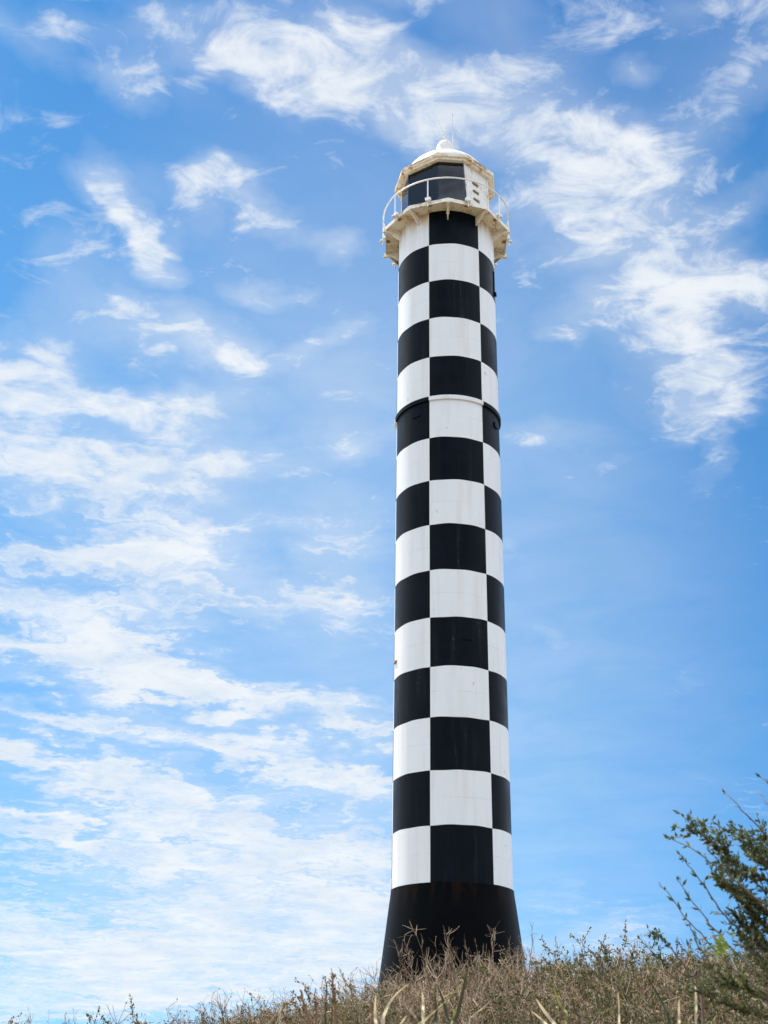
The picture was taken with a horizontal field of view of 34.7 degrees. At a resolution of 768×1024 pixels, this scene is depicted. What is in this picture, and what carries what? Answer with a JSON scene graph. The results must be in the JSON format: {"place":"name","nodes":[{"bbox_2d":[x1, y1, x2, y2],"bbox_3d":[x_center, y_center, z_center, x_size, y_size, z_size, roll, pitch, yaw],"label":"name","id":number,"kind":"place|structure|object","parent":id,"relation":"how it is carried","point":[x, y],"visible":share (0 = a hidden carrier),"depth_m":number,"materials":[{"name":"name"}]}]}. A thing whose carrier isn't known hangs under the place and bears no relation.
{"place":"outdoors","nodes":[
{"label":"outdoors","id":0,"kind":"place"},
{"bbox_2d":[0,0,767,1023],"label":"sky","id":1,"kind":"structure","parent":0,"point":[199,291],"materials":[{"name":"blue"}]},
{"bbox_3d":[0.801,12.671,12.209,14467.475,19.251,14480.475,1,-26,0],"label":"ground","id":2,"kind":"structure","parent":0,"visible":0},
{"bbox_2d":[278,1001,283,1023],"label":"dead stalk","id":3,"kind":"object","parent":2,"relation":"on","point":[280,1013],"visible":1,"depth_m":4.45,"materials":[{"name":"brown plant"}]},
{"bbox_2d":[299,989,310,1023],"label":"dead stalk","id":4,"kind":"object","parent":2,"relation":"on","point":[305,1010],"visible":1,"depth_m":4.27,"materials":[{"name":"brown plant"}]},
{"bbox_2d":[312,988,318,1023],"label":"dead stalk","id":5,"kind":"object","parent":2,"relation":"on","point":[314,1001],"visible":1,"depth_m":4.37,"materials":[{"name":"brown plant"}]},
{"bbox_2d":[324,976,326,1023],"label":"dead stalk","id":6,"kind":"object","parent":2,"relation":"on","point":[325,1002],"visible":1,"depth_m":4.28,"materials":[{"name":"brown plant"}]},
{"bbox_2d":[328,973,337,1023],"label":"dead stalk","id":7,"kind":"object","parent":2,"relation":"on","point":[334,990],"visible":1,"depth_m":4.29,"materials":[{"name":"brown plant"}]},
{"bbox_2d":[367,986,374,1023],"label":"dead stalk","id":8,"kind":"object","parent":2,"relation":"on","point":[372,1006],"visible":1,"depth_m":4.46,"materials":[{"name":"brown plant"}]},
{"bbox_2d":[2,919,767,1023],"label":"heath scrub","id":9,"kind":"object","parent":2,"relation":"on","point":[508,1006],"visible":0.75,"depth_m":7.86,"materials":[{"name":"plant"}]},
{"bbox_2d":[374,984,408,1023],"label":"strap leaf plant","id":10,"kind":"object","parent":2,"relation":"on","point":[384,1014],"visible":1,"depth_m":4.01,"materials":[{"name":"beige plant"}]},
{"bbox_2d":[388,938,424,1016],"bbox_3d":[0.190,3.335,8.519,0.230,0.711,0.465,-13,-29,26],"label":"dry bush","id":11,"kind":"object","parent":2,"relation":"on","point":[399,952],"visible":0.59,"depth_m":8.54,"materials":[{"name":"brown plant"}]},
{"bbox_2d":[398,932,438,1019],"bbox_3d":[0.268,3.223,8.283,0.377,0.771,0.202,20,-32,-34],"label":"dry bush","id":12,"kind":"object","parent":2,"relation":"on","point":[425,1003],"visible":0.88,"depth_m":8.32,"materials":[{"name":"brown plant"}]},
{"bbox_2d":[402,922,460,1019],"bbox_3d":[0.330,3.191,8.338,0.418,0.804,0.292,7,-26,-13],"label":"dry bush","id":13,"kind":"object","parent":2,"relation":"on","point":[430,987],"visible":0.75,"depth_m":8.36,"materials":[{"name":"brown plant"}]},
{"bbox_2d":[377,113,526,994],"bbox_3d":[1.861,-0.617,35.510,4.300,28.620,4.201,1,-26,0],"label":"lighthouse","id":14,"kind":"object","parent":2,"relation":"on","point":[446,237],"visible":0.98,"depth_m":32.90,"materials":[{"name":"multicoloured paint"}]},
{"bbox_2d":[418,984,491,1023],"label":"strap leaf plant","id":15,"kind":"object","parent":2,"relation":"on","point":[424,1020],"visible":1,"depth_m":3.92,"materials":[{"name":"beige plant"}]},
{"bbox_2d":[443,926,471,1009],"bbox_3d":[0.483,3.108,8.040,0.207,0.764,0.321,1,-26,0],"label":"dry bush","id":16,"kind":"object","parent":2,"relation":"on","point":[463,971],"visible":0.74,"depth_m":8.08,"materials":[{"name":"brown plant"}]},
{"bbox_2d":[451,966,468,1023],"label":"strap leaf plant","id":17,"kind":"object","parent":2,"relation":"on","point":[455,1016],"visible":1,"depth_m":3.93,"materials":[{"name":"plant"}]},
{"bbox_2d":[464,934,485,995],"bbox_3d":[0.615,3.209,8.332,0.196,0.679,0.297,1,-26,0],"label":"dry bush","id":18,"kind":"object","parent":2,"relation":"on","point":[472,962],"visible":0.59,"depth_m":8.40,"materials":[{"name":"brown plant"}]},
{"bbox_2d":[465,921,508,999],"bbox_3d":[0.676,3.141,8.209,0.192,0.773,0.388,22,-33,-37],"label":"dry bush","id":19,"kind":"object","parent":2,"relation":"on","point":[491,969],"visible":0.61,"depth_m":8.22,"materials":[{"name":"brown plant"}]},
{"bbox_2d":[500,921,540,1003],"bbox_3d":[0.981,3.292,8.721,0.356,0.707,0.289,-20,-33,36],"label":"dry bush","id":20,"kind":"object","parent":2,"relation":"on","point":[512,961],"visible":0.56,"depth_m":8.71,"materials":[{"name":"brown plant"}]},
{"bbox_2d":[531,988,585,1023],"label":"strap leaf plant","id":21,"kind":"object","parent":2,"relation":"on","point":[551,1020],"visible":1,"depth_m":4.10,"materials":[{"name":"beige plant"}]},
{"bbox_2d":[618,976,696,1023],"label":"strap leaf plant","id":22,"kind":"object","parent":2,"relation":"on","point":[664,1006],"visible":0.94,"depth_m":4.11,"materials":[{"name":"beige plant"}]},
{"bbox_2d":[637,925,704,1023],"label":"leafy sapling","id":23,"kind":"object","parent":2,"relation":"on","point":[658,936],"visible":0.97,"depth_m":4.35,"materials":[{"name":"green plant"}]},
{"bbox_2d":[659,773,767,1023],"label":"coastal bush","id":24,"kind":"object","parent":2,"relation":"on","point":[740,892],"visible":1,"depth_m":3.77,"materials":[{"name":"green plant"}]}
]}

